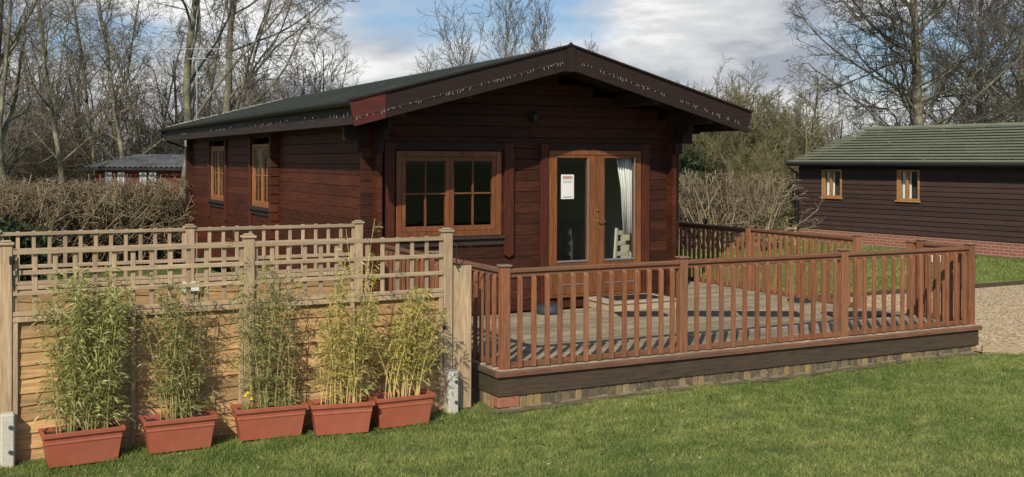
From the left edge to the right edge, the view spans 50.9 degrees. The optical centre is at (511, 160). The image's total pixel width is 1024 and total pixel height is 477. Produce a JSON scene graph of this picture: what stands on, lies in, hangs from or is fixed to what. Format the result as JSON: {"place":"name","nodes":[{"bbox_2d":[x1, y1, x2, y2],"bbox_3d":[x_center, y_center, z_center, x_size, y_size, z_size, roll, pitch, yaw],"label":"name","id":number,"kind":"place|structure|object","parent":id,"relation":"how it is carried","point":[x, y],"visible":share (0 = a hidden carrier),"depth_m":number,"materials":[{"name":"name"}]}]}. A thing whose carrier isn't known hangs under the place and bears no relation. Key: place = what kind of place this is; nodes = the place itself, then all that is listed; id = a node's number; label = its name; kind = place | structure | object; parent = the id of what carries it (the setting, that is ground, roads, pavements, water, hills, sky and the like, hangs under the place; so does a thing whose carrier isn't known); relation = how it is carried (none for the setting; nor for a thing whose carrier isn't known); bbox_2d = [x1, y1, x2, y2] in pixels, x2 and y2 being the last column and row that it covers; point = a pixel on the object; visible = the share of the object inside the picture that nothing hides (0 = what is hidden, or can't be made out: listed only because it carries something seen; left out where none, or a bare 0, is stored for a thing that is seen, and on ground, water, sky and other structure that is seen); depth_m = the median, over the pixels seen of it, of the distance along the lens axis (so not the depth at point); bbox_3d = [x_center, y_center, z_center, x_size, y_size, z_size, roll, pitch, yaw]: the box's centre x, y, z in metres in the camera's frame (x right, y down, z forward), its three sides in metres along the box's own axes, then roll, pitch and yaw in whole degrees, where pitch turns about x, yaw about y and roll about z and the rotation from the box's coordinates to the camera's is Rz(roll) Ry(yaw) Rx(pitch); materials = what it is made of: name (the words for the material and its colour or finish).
{"place":"outdoors","nodes":[
{"label":"outdoors","id":0,"kind":"place"},
{"bbox_2d":[0,221,1023,476],"bbox_3d":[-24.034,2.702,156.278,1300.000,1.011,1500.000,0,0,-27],"label":"ground","id":1,"kind":"structure","parent":0,"point":[612,415],"depth_m":8.95,"materials":[{"name":"plant"}]},
{"bbox_2d":[0,29,38,127],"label":"bare tree","id":2,"kind":"object","parent":1,"relation":"on","point":[19,95],"visible":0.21,"depth_m":54.47,"materials":[{"name":"plant"}]},
{"bbox_2d":[0,0,54,177],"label":"birch tree","id":3,"kind":"object","parent":1,"relation":"on","point":[3,45],"visible":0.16,"depth_m":59.44,"materials":[{"name":"grey plant"}]},
{"bbox_2d":[0,0,57,174],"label":"birch tree","id":4,"kind":"object","parent":1,"relation":"on","point":[7,89],"visible":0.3,"depth_m":46.18,"materials":[{"name":"grey plant"}]},
{"bbox_2d":[0,213,59,280],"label":"laurel bush","id":5,"kind":"object","parent":1,"relation":"on","point":[7,224],"visible":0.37,"depth_m":17.33,"materials":[{"name":"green plant"}]},
{"bbox_2d":[0,0,73,184],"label":"bare tree","id":6,"kind":"object","parent":1,"relation":"on","point":[12,150],"visible":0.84,"depth_m":37.62,"materials":[{"name":"plant"}]},
{"bbox_2d":[0,0,77,208],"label":"bare tree","id":7,"kind":"object","parent":1,"relation":"on","point":[4,56],"visible":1,"depth_m":29.80,"materials":[{"name":"grey plant"}]},
{"bbox_2d":[4,47,100,205],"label":"bare tree","id":8,"kind":"object","parent":1,"relation":"on","point":[43,104],"visible":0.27,"depth_m":52.40,"materials":[{"name":"plant"}]},
{"bbox_2d":[3,0,107,149],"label":"birch tree","id":9,"kind":"object","parent":1,"relation":"on","point":[54,57],"visible":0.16,"depth_m":67.05,"materials":[{"name":"grey plant"}]},
{"bbox_2d":[16,23,129,180],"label":"bare tree","id":10,"kind":"object","parent":1,"relation":"on","point":[74,86],"visible":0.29,"depth_m":59.21,"materials":[{"name":"plant"}]},
{"bbox_2d":[38,420,125,467],"bbox_3d":[-3.338,2.203,8.350,0.604,0.265,0.258,0,0,-30],"label":"planter trough","id":11,"kind":"object","parent":1,"relation":"on","point":[64,448],"visible":0.95,"depth_m":8.27,"materials":[{"name":"plastic"}]},
{"bbox_2d":[29,261,137,432],"bbox_3d":[-3.326,1.452,8.342,0.799,1.357,0.505,0,0,-27],"label":"bamboo plant","id":12,"kind":"object","parent":11,"relation":"on","point":[90,384],"visible":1,"depth_m":8.32,"materials":[{"name":"green plant"}]},
{"bbox_2d":[0,0,168,183],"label":"birch tree","id":13,"kind":"object","parent":1,"relation":"on","point":[58,155],"visible":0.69,"depth_m":43.73,"materials":[{"name":"grey plant"}]},
{"bbox_2d":[12,0,177,176],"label":"birch tree","id":14,"kind":"object","parent":1,"relation":"on","point":[92,143],"visible":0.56,"depth_m":49.51,"materials":[{"name":"grey plant"}]},
{"bbox_2d":[0,173,223,277],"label":"hedge","id":15,"kind":"object","parent":1,"relation":"on","point":[68,210],"visible":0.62,"depth_m":22.21,"materials":[{"name":"brown plant"}]},
{"bbox_2d":[76,1,153,161],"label":"birch tree","id":16,"kind":"object","parent":1,"relation":"on","point":[111,19],"visible":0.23,"depth_m":61.30,"materials":[{"name":"grey plant"}]},
{"bbox_2d":[81,154,183,202],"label":"cabin","id":17,"kind":"object","parent":1,"relation":"on","point":[151,166],"visible":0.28,"depth_m":44.00,"materials":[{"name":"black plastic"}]},
{"bbox_2d":[105,172,111,186],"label":"window","id":18,"kind":"structure","parent":17,"relation":"in","point":[107,174],"depth_m":43.94,"materials":[{"name":"white paint"}]},
{"bbox_2d":[117,172,124,188],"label":"window","id":19,"kind":"structure","parent":17,"relation":"in","point":[122,174],"depth_m":43.95,"materials":[{"name":"white paint"}]},
{"bbox_2d":[139,172,146,187],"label":"window","id":20,"kind":"structure","parent":17,"relation":"in","point":[143,175],"depth_m":43.95,"materials":[{"name":"white paint"}]},
{"bbox_2d":[56,0,212,159],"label":"birch tree","id":21,"kind":"object","parent":1,"relation":"on","point":[113,101],"visible":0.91,"depth_m":45.51,"materials":[{"name":"grey plant"}]},
{"bbox_2d":[101,65,170,154],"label":"bare tree","id":22,"kind":"object","parent":1,"relation":"on","point":[136,106],"visible":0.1,"depth_m":66.80,"materials":[{"name":"plant"}]},
{"bbox_2d":[73,0,209,156],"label":"birch tree","id":23,"kind":"object","parent":1,"relation":"on","point":[178,26],"visible":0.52,"depth_m":55.58,"materials":[{"name":"grey plant"}]},
{"bbox_2d":[140,409,217,453],"bbox_3d":[-2.693,2.192,8.693,0.574,0.265,0.258,0,0,-27],"label":"planter trough","id":24,"kind":"object","parent":1,"relation":"on","point":[181,434],"visible":0.95,"depth_m":8.61,"materials":[{"name":"plastic"}]},
{"bbox_2d":[107,265,219,419],"bbox_3d":[-2.774,1.478,8.634,0.898,1.283,0.502,0,0,-27],"label":"bamboo plant","id":25,"kind":"object","parent":24,"relation":"on","point":[174,389],"visible":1,"depth_m":8.65,"materials":[{"name":"green plant"}]},
{"bbox_2d":[126,38,233,153],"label":"bare tree","id":26,"kind":"object","parent":1,"relation":"on","point":[174,76],"visible":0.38,"depth_m":49.83,"materials":[{"name":"plant"}]},
{"bbox_2d":[0,220,364,311],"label":"trellis fence","id":27,"kind":"object","parent":1,"relation":"on","point":[189,233],"visible":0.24,"depth_m":11.17,"materials":[{"name":"wood"}]},
{"bbox_2d":[137,43,233,151],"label":"birch tree","id":28,"kind":"object","parent":1,"relation":"on","point":[157,65],"visible":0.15,"depth_m":65.67,"materials":[{"name":"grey plant"}]},
{"bbox_2d":[3,33,376,207],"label":"underwood","id":29,"kind":"object","parent":1,"relation":"on","point":[77,173],"visible":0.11,"depth_m":51.69,"materials":[{"name":"plant"}]},
{"bbox_2d":[144,0,246,150],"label":"birch tree","id":30,"kind":"object","parent":1,"relation":"on","point":[207,46],"visible":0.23,"depth_m":58.57,"materials":[{"name":"grey plant"}]},
{"bbox_2d":[180,76,243,148],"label":"bare tree","id":31,"kind":"object","parent":1,"relation":"on","point":[218,98],"visible":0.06,"depth_m":59.74,"materials":[{"name":"plant"}]},
{"bbox_2d":[0,228,458,467],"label":"trellis fence","id":32,"kind":"object","parent":1,"relation":"on","point":[21,373],"visible":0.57,"depth_m":9.07,"materials":[{"name":"wood"}]},
{"bbox_2d":[9,256,18,288],"bbox_3d":[-3.851,0.867,8.317,0.070,0.256,0.027,0,0,-27],"label":"cabin hook","id":33,"kind":"object","parent":32,"relation":"attached to","point":[11,260],"visible":1,"depth_m":8.31,"materials":[{"name":"black metal"}]},
{"bbox_2d":[452,265,471,408],"bbox_3d":[-0.481,1.659,10.125,0.200,1.340,0.050,0,0,-27],"label":"fence board","id":34,"kind":"object","parent":32,"relation":"attached to","point":[462,289],"visible":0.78,"depth_m":10.11,"materials":[{"name":"wood"}]},
{"bbox_2d":[455,243,473,268],"bbox_3d":[-0.446,0.888,10.091,0.199,0.246,0.031,0,0,-27],"label":"cabin hook","id":35,"kind":"object","parent":32,"relation":"attached to","point":[456,254],"visible":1,"depth_m":10.08,"materials":[{"name":"black metal"}]},
{"bbox_2d":[145,0,343,198],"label":"bare tree","id":36,"kind":"object","parent":1,"relation":"on","point":[189,65],"visible":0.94,"depth_m":30.14,"materials":[{"name":"grey plant"}]},
{"bbox_2d":[207,51,296,113],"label":"bare tree","id":37,"kind":"object","parent":1,"relation":"on","point":[252,98],"visible":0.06,"depth_m":48.40,"materials":[{"name":"plant"}]},
{"bbox_2d":[152,0,359,112],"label":"bare tree","id":38,"kind":"object","parent":1,"relation":"on","point":[228,96],"visible":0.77,"depth_m":35.16,"materials":[{"name":"grey plant"}]},
{"bbox_2d":[223,62,294,106],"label":"birch tree","id":39,"kind":"object","parent":1,"relation":"on","point":[252,92],"visible":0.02,"depth_m":54.97,"materials":[{"name":"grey plant"}]},
{"bbox_2d":[230,398,308,440],"bbox_3d":[-2.039,2.181,9.039,0.604,0.265,0.258,0,0,-24],"label":"planter trough","id":40,"kind":"object","parent":1,"relation":"on","point":[257,423],"visible":0.88,"depth_m":8.95,"materials":[{"name":"plastic"}]},
{"bbox_2d":[237,391,259,409],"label":"daffodil clump","id":41,"kind":"object","parent":40,"relation":"on","point":[244,405],"visible":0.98,"depth_m":8.90,"materials":[{"name":"yellow plant"}]},
{"bbox_2d":[217,228,313,408],"bbox_3d":[-2.062,1.331,9.042,0.814,1.573,0.522,0,0,-27],"label":"bamboo plant","id":42,"kind":"object","parent":40,"relation":"in","point":[257,383],"visible":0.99,"depth_m":9.00,"materials":[{"name":"green plant"}]},
{"bbox_2d":[221,0,350,107],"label":"birch tree","id":43,"kind":"object","parent":1,"relation":"on","point":[315,77],"visible":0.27,"depth_m":38.12,"materials":[{"name":"plant"}]},
{"bbox_2d":[307,395,374,435],"bbox_3d":[-1.459,2.181,9.180,0.544,0.265,0.258,0,0,-18],"label":"planter trough","id":44,"kind":"object","parent":1,"relation":"on","point":[340,418],"visible":0.95,"depth_m":9.09,"materials":[{"name":"plastic"}]},
{"bbox_2d":[304,220,382,404],"bbox_3d":[-1.429,1.302,9.140,0.679,1.614,0.515,0,0,-12],"label":"bamboo plant","id":45,"kind":"object","parent":44,"relation":"on","point":[331,381],"visible":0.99,"depth_m":9.17,"materials":[{"name":"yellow plant"}]},
{"bbox_2d":[324,40,371,89],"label":"birch tree","id":46,"kind":"object","parent":1,"relation":"on","point":[351,64],"visible":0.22,"depth_m":62.24,"materials":[{"name":"grey plant"}]},
{"bbox_2d":[367,388,435,428],"bbox_3d":[-0.975,2.189,9.485,0.554,0.265,0.258,0,0,-27],"label":"planter trough","id":47,"kind":"object","parent":1,"relation":"on","point":[396,411],"visible":0.82,"depth_m":9.40,"materials":[{"name":"plastic"}]},
{"bbox_2d":[351,284,450,397],"bbox_3d":[-0.978,1.611,9.439,0.949,1.013,0.542,0,0,-27],"label":"bamboo plant","id":48,"kind":"object","parent":47,"relation":"on","point":[402,358],"visible":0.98,"depth_m":9.49,"materials":[{"name":"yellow plant"}]},
{"bbox_2d":[158,42,753,315],"bbox_3d":[-2.330,0.389,19.350,5.756,3.750,13.445,0,0,-27],"label":"log cabin","id":49,"kind":"object","parent":1,"relation":"on","point":[476,170],"visible":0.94,"depth_m":14.60,"materials":[{"name":"brown wood"}]},
{"bbox_2d":[160,45,221,118],"bbox_3d":[-8.216,-0.353,27.500,1.600,5.200,0.260,0,0,0],"label":"roof aerial","id":50,"kind":"object","parent":49,"relation":"attached to","point":[196,49],"visible":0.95,"depth_m":27.49,"materials":[{"name":"metal"}]},
{"bbox_2d":[207,139,226,219],"bbox_3d":[-5.800,0.364,21.213,0.140,1.540,1.640,0,0,-27],"label":"window","id":51,"kind":"structure","parent":49,"relation":"in","point":[212,183],"depth_m":21.29,"materials":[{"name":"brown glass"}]},
{"bbox_2d":[165,112,349,134],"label":"icicle lights","id":52,"kind":"object","parent":49,"relation":"hanging from","point":[265,123],"visible":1,"depth_m":15.93,"materials":[{"name":"plastic"}]},
{"bbox_2d":[248,138,269,225],"bbox_3d":[-4.222,0.368,18.140,0.140,1.540,1.630,0,0,-27],"label":"window","id":53,"kind":"structure","parent":49,"relation":"in","point":[253,149],"depth_m":18.53,"materials":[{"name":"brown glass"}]},
{"bbox_2d":[395,151,504,247],"bbox_3d":[-0.797,0.485,13.735,1.530,1.215,0.135,0,0,-27],"label":"window","id":54,"kind":"structure","parent":49,"relation":"in","point":[471,235],"depth_m":13.72,"materials":[{"name":"brown wood"}]},
{"bbox_2d":[351,61,564,119],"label":"icicle lights","id":55,"kind":"object","parent":49,"relation":"attached to","point":[451,91],"visible":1,"depth_m":12.61,"materials":[{"name":"white plastic"},{"name":"clear white plastic bulbs"}]},
{"bbox_2d":[528,109,539,146],"bbox_3d":[0.377,-0.426,14.239,0.306,0.506,0.166,0,0,-27],"label":"wall lamp","id":56,"kind":"object","parent":49,"relation":"attached to","point":[533,115],"visible":1,"depth_m":14.19,"materials":[{"name":"black metal"}]},
{"bbox_2d":[557,228,572,259],"bbox_3d":[0.679,1.452,15.493,0.400,1.002,0.467,0,0,3],"label":"dining chair","id":57,"kind":"object","parent":49,"relation":"on","point":[564,232],"visible":0.36,"depth_m":15.28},
{"bbox_2d":[561,175,573,198],"bbox_3d":[0.750,0.352,14.521,0.200,0.330,0.005,0,0,-27],"label":"notice","id":58,"kind":"object","parent":49,"relation":"attached to","point":[567,186],"visible":1,"depth_m":14.52,"materials":[{"name":"paper"}]},
{"bbox_2d":[553,155,595,294],"bbox_3d":[0.836,0.864,14.565,0.670,1.877,0.072,0,0,-27],"label":"door leaf","id":59,"kind":"structure","parent":49,"relation":"in","point":[590,160],"depth_m":14.63,"materials":[{"name":"brown wood"}]},
{"bbox_2d":[595,155,636,292],"bbox_3d":[1.436,0.866,14.873,0.670,1.877,0.072,0,0,-27],"label":"door leaf","id":60,"kind":"structure","parent":49,"relation":"in","point":[600,159],"depth_m":14.79,"materials":[{"name":"brown wood"}]},
{"bbox_2d":[613,228,631,257],"bbox_3d":[1.443,1.454,15.489,0.467,1.002,0.400,0,0,43],"label":"dining chair","id":61,"kind":"object","parent":49,"relation":"on","point":[618,243],"visible":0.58,"depth_m":15.30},
{"bbox_2d":[616,158,631,233],"bbox_3d":[1.580,0.474,15.088,0.298,1.101,0.047,0,0,-27],"label":"curtain","id":62,"kind":"object","parent":49,"relation":"hanging from","point":[624,166],"visible":0.75,"depth_m":15.09,"materials":[{"name":"white fabric"}]},
{"bbox_2d":[579,61,747,124],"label":"icicle lights","id":63,"kind":"object","parent":49,"relation":"attached to","point":[662,93],"visible":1,"depth_m":14.01,"materials":[{"name":"plastic"}]},
{"bbox_2d":[410,0,506,74],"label":"bare tree","id":64,"kind":"object","parent":1,"relation":"on","point":[459,48],"visible":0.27,"depth_m":49.23,"materials":[{"name":"grey plant"}]},
{"bbox_2d":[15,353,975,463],"bbox_3d":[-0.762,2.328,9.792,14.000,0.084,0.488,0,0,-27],"label":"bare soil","id":65,"kind":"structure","parent":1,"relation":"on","point":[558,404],"depth_m":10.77,"materials":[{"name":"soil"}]},
{"bbox_2d":[472,0,537,59],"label":"bare tree","id":66,"kind":"object","parent":1,"relation":"on","point":[507,38],"visible":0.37,"depth_m":62.40,"materials":[{"name":"grey plant"}]},
{"bbox_2d":[23,361,1023,476],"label":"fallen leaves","id":67,"kind":"object","parent":1,"relation":"on","point":[632,438],"visible":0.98,"depth_m":8.69,"materials":[{"name":"brown plant"}]},
{"bbox_2d":[515,0,561,53],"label":"bare tree","id":68,"kind":"object","parent":1,"relation":"on","point":[541,35],"visible":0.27,"depth_m":65.58,"materials":[{"name":"grey plant"}]},
{"bbox_2d":[679,183,731,249],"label":"clipped bush","id":69,"kind":"object","parent":1,"relation":"on","point":[681,216],"visible":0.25,"depth_m":27.60,"materials":[{"name":"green plant"}]},
{"bbox_2d":[679,142,739,211],"bbox_3d":[5.329,0.848,32.986,3.170,3.094,3.260,0,0,-27],"label":"holly tree","id":70,"kind":"object","parent":1,"relation":"on","point":[684,159],"visible":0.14,"depth_m":32.77,"materials":[{"name":"green plant"}]},
{"bbox_2d":[682,131,746,176],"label":"willow shrub","id":71,"kind":"object","parent":1,"relation":"on","point":[713,158],"visible":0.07,"depth_m":33.90,"materials":[{"name":"plant"}]},
{"bbox_2d":[471,280,981,409],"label":"deck","id":72,"kind":"structure","parent":1,"relation":"on","point":[499,389],"depth_m":11.66,"materials":[{"name":"wood"}]},
{"bbox_2d":[385,244,497,366],"bbox_3d":[-0.830,1.479,11.649,0.118,0.997,3.228,0,0,-27],"label":"deck railing","id":73,"kind":"object","parent":72,"relation":"on","point":[482,270],"visible":0.36,"depth_m":10.62,"materials":[{"name":"wood"}]},
{"bbox_2d":[537,303,556,314],"bbox_3d":[0.477,1.908,13.905,0.360,0.120,0.360,0,0,-27],"label":"round tub","id":74,"kind":"object","parent":72,"relation":"on","point":[541,308],"visible":0.48,"depth_m":13.77,"materials":[{"name":"blue plastic"}]},
{"bbox_2d":[589,293,675,311],"bbox_3d":[1.607,1.911,14.508,1.080,0.122,0.700,0,0,-27],"label":"door step","id":75,"kind":"object","parent":72,"relation":"on","point":[618,304],"depth_m":14.22,"materials":[{"name":"wood"}]},
{"bbox_2d":[602,294,658,300],"bbox_3d":[1.620,1.841,14.526,0.720,0.014,0.420,0,0,-23],"label":"rubber mat","id":76,"kind":"object","parent":75,"relation":"on","point":[629,297],"visible":0.62,"depth_m":14.46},
{"bbox_2d":[614,311,668,316],"bbox_3d":[1.654,1.964,13.802,0.620,0.014,0.400,0,0,-7],"label":"rubber mat","id":77,"kind":"object","parent":72,"relation":"on","point":[641,313],"visible":0.56,"depth_m":13.77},
{"bbox_2d":[688,311,730,315],"bbox_3d":[2.495,1.966,13.851,0.720,0.014,0.420,0,0,3],"label":"rubber mat","id":78,"kind":"object","parent":72,"relation":"on","point":[713,313],"visible":0.52,"depth_m":13.80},
{"bbox_2d":[496,242,976,369],"bbox_3d":[2.746,1.489,11.618,6.453,0.997,0.118,0,0,-27],"label":"deck railing","id":79,"kind":"object","parent":72,"relation":"on","point":[839,258],"visible":1,"depth_m":11.29,"materials":[{"name":"wood"}]},
{"bbox_2d":[736,311,799,316],"bbox_3d":[3.318,1.968,13.846,0.780,0.014,0.420,0,0,1],"label":"rubber mat","id":80,"kind":"object","parent":72,"relation":"on","point":[773,313],"visible":0.58,"depth_m":13.81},
{"bbox_2d":[679,222,863,307],"bbox_3d":[3.653,1.492,16.480,0.118,0.997,4.538,0,0,-27],"label":"deck railing","id":81,"kind":"object","parent":72,"relation":"on","point":[750,231],"visible":0.69,"depth_m":16.12,"materials":[{"name":"wood"}]},
{"bbox_2d":[787,298,810,302],"bbox_3d":[4.016,1.958,15.048,0.160,0.040,0.300,0,0,-27],"label":"boot tray","id":82,"kind":"object","parent":72,"relation":"on","point":[796,300],"visible":0.69,"depth_m":14.96,"materials":[{"name":"grey plastic"}]},
{"bbox_2d":[821,311,897,316],"bbox_3d":[4.463,1.972,13.849,0.850,0.014,0.420,0,0,-5],"label":"rubber mat","id":83,"kind":"object","parent":72,"relation":"on","point":[859,313],"visible":0.44,"depth_m":13.81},
{"bbox_2d":[905,238,963,320],"bbox_3d":[5.334,1.496,13.512,0.118,0.997,0.913,0,0,-27],"label":"deck railing","id":84,"kind":"object","parent":72,"relation":"on","point":[919,243],"visible":0.61,"depth_m":13.47,"materials":[{"name":"wood"}]},
{"bbox_2d":[692,53,782,126],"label":"bare shrub","id":85,"kind":"object","parent":1,"relation":"on","point":[723,83],"visible":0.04,"depth_m":47.71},
{"bbox_2d":[688,131,795,225],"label":"willow shrub","id":86,"kind":"object","parent":1,"relation":"on","point":[743,152],"visible":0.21,"depth_m":33.68,"materials":[{"name":"plant"}]},
{"bbox_2d":[679,167,825,251],"bbox_3d":[5.887,1.267,27.820,4.732,2.190,3.569,0,0,0],"label":"clipped bush","id":87,"kind":"object","parent":1,"relation":"on","point":[758,215],"visible":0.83,"depth_m":27.29,"materials":[{"name":"brown plant"}]},
{"bbox_2d":[676,60,850,224],"bbox_3d":[7.303,-0.499,36.739,6.770,6.020,7.495,0,0,-27],"label":"willow shrub","id":88,"kind":"object","parent":1,"relation":"on","point":[740,136],"visible":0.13,"depth_m":35.80,"materials":[{"name":"plant"}]},
{"bbox_2d":[727,141,808,230],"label":"willow shrub","id":89,"kind":"object","parent":1,"relation":"on","point":[792,203],"visible":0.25,"depth_m":32.54,"materials":[{"name":"plant"}]},
{"bbox_2d":[697,72,866,226],"bbox_3d":[9.290,-0.392,39.328,6.524,5.801,7.223,0,0,38],"label":"willow shrub","id":90,"kind":"object","parent":1,"relation":"on","point":[798,120],"visible":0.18,"depth_m":38.13,"materials":[{"name":"plant"}]},
{"bbox_2d":[772,226,796,245],"bbox_3d":[5.925,2.047,29.040,3.500,0.580,0.120,0,0,0],"label":"paddock rail","id":91,"kind":"object","parent":1,"relation":"on","point":[793,229],"visible":0.11,"depth_m":28.98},
{"bbox_2d":[786,65,842,141],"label":"bare tree","id":92,"kind":"object","parent":1,"relation":"on","point":[817,105],"visible":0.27,"depth_m":46.00,"materials":[{"name":"brown plant"}]},
{"bbox_2d":[790,125,844,151],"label":"willow shrub","id":93,"kind":"object","parent":1,"relation":"on","point":[831,138],"visible":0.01,"depth_m":44.35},
{"bbox_2d":[815,105,858,148],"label":"bare tree","id":94,"kind":"object","parent":1,"relation":"on","point":[839,125],"visible":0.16,"depth_m":54.83,"materials":[{"name":"plant"}]},
{"bbox_2d":[776,107,1013,159],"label":"underwood","id":95,"kind":"object","parent":1,"relation":"on","point":[877,126],"depth_m":54.27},
{"bbox_2d":[773,0,1023,159],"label":"oak tree","id":96,"kind":"object","parent":1,"relation":"on","point":[915,100],"visible":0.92,"depth_m":41.38,"materials":[{"name":"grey plant"}]},
{"bbox_2d":[785,122,1023,257],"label":"timber building","id":97,"kind":"structure","parent":1,"relation":"on","point":[875,187],"depth_m":28.39,"materials":[{"name":"brown wood"}]},
{"bbox_2d":[820,169,842,198],"bbox_3d":[9.007,0.658,30.216,0.158,0.825,0.780,0,0,-33],"label":"window","id":98,"kind":"structure","parent":97,"relation":"in","point":[830,172],"depth_m":30.25,"materials":[{"name":"brown wood"}]},
{"bbox_2d":[865,111,899,130],"bbox_3d":[11.321,-1.208,32.861,1.080,0.620,0.260,0,0,0],"label":"roof aerial","id":99,"kind":"object","parent":97,"relation":"on","point":[867,113],"visible":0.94,"depth_m":32.85,"materials":[{"name":"metal"}]},
{"bbox_2d":[895,170,920,202],"bbox_3d":[10.374,0.662,28.101,0.158,0.845,0.770,0,0,-33],"label":"window","id":100,"kind":"structure","parent":97,"relation":"in","point":[907,174],"depth_m":28.13,"materials":[{"name":"brown wood"}]},
{"bbox_2d":[818,280,1023,298],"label":"timber edging","id":101,"kind":"object","parent":1,"relation":"on","point":[979,285],"visible":0.1,"depth_m":19.33,"materials":[{"name":"wood"}]},
{"bbox_2d":[825,0,1023,146],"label":"oak tree","id":102,"kind":"object","parent":1,"relation":"on","point":[966,44],"visible":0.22,"depth_m":53.47,"materials":[{"name":"brown plant"}]},
{"bbox_2d":[850,285,1023,351],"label":"gravel yard","id":103,"kind":"structure","parent":1,"relation":"on","point":[999,314],"depth_m":16.32,"materials":[{"name":"gravel"}]},
{"bbox_2d":[863,0,1023,146],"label":"oak tree","id":104,"kind":"object","parent":1,"relation":"on","point":[1020,76],"visible":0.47,"depth_m":46.31,"materials":[{"name":"brown plant"}]},
{"bbox_2d":[981,345,1023,354],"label":"timber edging","id":105,"kind":"object","parent":1,"relation":"on","point":[1016,350],"visible":0.66,"depth_m":12.89,"materials":[{"name":"wood"}]},
{"bbox_2d":[0,0,1023,161],"label":"sky","id":106,"kind":"structure","parent":0,"point":[684,41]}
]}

